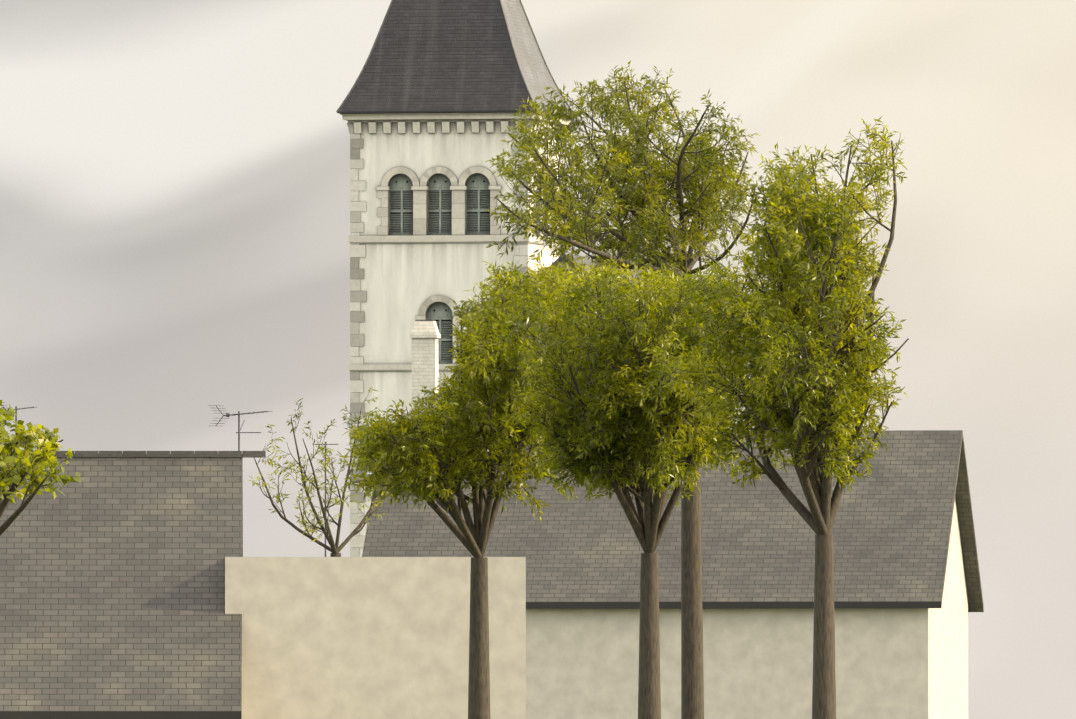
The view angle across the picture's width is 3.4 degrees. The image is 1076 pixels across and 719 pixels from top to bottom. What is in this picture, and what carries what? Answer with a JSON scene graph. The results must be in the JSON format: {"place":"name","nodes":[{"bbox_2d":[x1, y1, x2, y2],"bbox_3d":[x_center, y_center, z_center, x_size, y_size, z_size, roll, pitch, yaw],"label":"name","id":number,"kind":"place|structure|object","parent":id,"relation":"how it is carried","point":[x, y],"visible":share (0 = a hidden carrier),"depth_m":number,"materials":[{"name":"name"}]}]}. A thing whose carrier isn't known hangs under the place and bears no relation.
{"place":"outdoors","nodes":[
{"label":"outdoors","id":0,"kind":"place"},
{"bbox_2d":[0,454,242,718],"bbox_3d":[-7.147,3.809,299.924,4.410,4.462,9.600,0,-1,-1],"label":"house roof","id":1,"kind":"structure","parent":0,"point":[112,587],"depth_m":297.29,"materials":[{"name":"grey tile"}]},
{"bbox_2d":[12,451,265,457],"bbox_3d":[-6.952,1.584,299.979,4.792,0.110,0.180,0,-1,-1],"label":"house ridge tiles","id":2,"kind":"object","parent":1,"relation":"on","point":[252,454],"visible":0.56,"depth_m":299.90,"materials":[{"name":"grey tile"}]},
{"bbox_2d":[0,402,272,450],"bbox_3d":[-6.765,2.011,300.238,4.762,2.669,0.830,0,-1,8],"label":"tv antenna","id":3,"kind":"object","parent":2,"relation":"on","point":[229,415],"visible":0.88,"depth_m":300.02,"materials":[{"name":"grey metal"}]},
{"bbox_2d":[225,557,525,718],"bbox_3d":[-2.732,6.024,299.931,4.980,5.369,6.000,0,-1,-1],"label":"wall","id":4,"kind":"structure","parent":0,"point":[355,637],"depth_m":296.96,"materials":[{"name":"beige paint"}]},
{"bbox_2d":[410,320,440,435],"bbox_3d":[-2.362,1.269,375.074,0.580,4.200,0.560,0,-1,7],"label":"house chimney","id":5,"kind":"object","parent":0,"point":[425,335],"visible":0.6,"depth_m":374.87,"materials":[{"name":"white brick"}]},
{"bbox_2d":[351,121,559,556],"bbox_3d":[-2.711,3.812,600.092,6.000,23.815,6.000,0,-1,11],"label":"church tower walls","id":6,"kind":"structure","parent":0,"point":[401,283],"depth_m":597.51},
{"bbox_2d":[389,173,490,363],"bbox_3d":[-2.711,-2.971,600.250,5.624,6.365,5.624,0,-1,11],"label":"arched windows","id":7,"kind":"structure","parent":6,"relation":"in","point":[439,206],"depth_m":597.53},
{"bbox_2d":[340,112,570,370],"bbox_3d":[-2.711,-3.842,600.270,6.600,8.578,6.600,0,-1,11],"label":"stone trim","id":8,"kind":"structure","parent":6,"relation":"attached to","point":[459,235],"depth_m":597.35,"materials":[{"name":"grey stone"}]},
{"bbox_2d":[337,0,575,118],"bbox_3d":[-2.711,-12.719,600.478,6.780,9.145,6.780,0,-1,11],"label":"tower roof","id":9,"kind":"structure","parent":6,"relation":"on","point":[442,56],"depth_m":597.98,"materials":[{"name":"grey tile"}]},
{"bbox_2d":[336,0,575,116],"bbox_3d":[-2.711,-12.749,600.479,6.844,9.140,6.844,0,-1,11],"label":"lead tower hips","id":10,"kind":"object","parent":9,"relation":"on","point":[350,91],"visible":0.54,"depth_m":598.25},
{"bbox_2d":[0,0,1075,718],"label":"sky","id":11,"kind":"structure","parent":0,"point":[175,201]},
{"bbox_2d":[534,254,647,297],"bbox_3d":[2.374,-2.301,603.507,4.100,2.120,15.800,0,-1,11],"label":"church annex roof","id":12,"kind":"structure","parent":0,"point":[585,261],"depth_m":597.87,"materials":[{"name":"grey tile"}]},
{"bbox_2d":[526,497,967,718],"bbox_3d":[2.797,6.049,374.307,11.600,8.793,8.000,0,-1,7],"label":"house walls","id":13,"kind":"structure","parent":0,"point":[901,663],"depth_m":370.16,"materials":[{"name":"beige paint"}]},
{"bbox_2d":[362,430,983,611],"bbox_3d":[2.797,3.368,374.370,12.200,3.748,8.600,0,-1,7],"label":"house roof","id":14,"kind":"structure","parent":13,"relation":"on","point":[891,529],"depth_m":371.69,"materials":[{"name":"grey tile"}]},
{"label":"ground","id":15,"kind":"structure","parent":0,"visible":0},
{"bbox_2d":[0,400,80,535],"bbox_3d":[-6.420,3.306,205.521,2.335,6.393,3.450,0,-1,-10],"label":"tree","id":16,"kind":"object","parent":15,"relation":"on","point":[18,470],"visible":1,"depth_m":205.10,"materials":[{"name":"green plant"}]},
{"bbox_2d":[248,387,393,556],"bbox_3d":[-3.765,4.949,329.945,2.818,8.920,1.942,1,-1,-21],"label":"tree","id":17,"kind":"object","parent":15,"relation":"on","point":[334,549],"visible":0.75,"depth_m":329.97,"materials":[{"name":"green plant"}]},
{"bbox_2d":[347,121,562,556],"bbox_3d":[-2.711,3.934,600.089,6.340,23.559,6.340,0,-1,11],"label":"corner quoins","id":18,"kind":"object","parent":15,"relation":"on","point":[357,296],"visible":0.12,"depth_m":597.75,"materials":[{"name":"grey stone"}]},
{"bbox_2d":[331,256,629,718],"bbox_3d":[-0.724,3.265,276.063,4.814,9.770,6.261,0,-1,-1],"label":"tree","id":19,"kind":"object","parent":15,"relation":"on","point":[461,425],"visible":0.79,"depth_m":274.80,"materials":[{"name":"green plant"}]},
{"bbox_2d":[510,258,600,373],"bbox_3d":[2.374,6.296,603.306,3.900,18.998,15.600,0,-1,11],"label":"church annex walls","id":20,"kind":"structure","parent":15,"relation":"on","point":[563,260],"depth_m":595.91,"materials":[{"name":"grey stone"}]},
{"bbox_2d":[484,61,760,718],"bbox_3d":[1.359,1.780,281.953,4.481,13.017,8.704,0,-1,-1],"label":"tree","id":21,"kind":"object","parent":15,"relation":"on","point":[645,202],"visible":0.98,"depth_m":281.34,"materials":[{"name":"green plant"}]},
{"bbox_2d":[495,232,815,718],"bbox_3d":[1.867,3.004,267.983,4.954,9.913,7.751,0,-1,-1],"label":"tree","id":22,"kind":"object","parent":15,"relation":"on","point":[611,428],"visible":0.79,"depth_m":266.94,"materials":[{"name":"green plant"}]},
{"bbox_2d":[635,116,908,718],"bbox_3d":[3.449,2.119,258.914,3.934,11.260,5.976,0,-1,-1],"label":"tree","id":23,"kind":"object","parent":15,"relation":"on","point":[810,358],"visible":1,"depth_m":258.53,"materials":[{"name":"green plant"}]}
]}

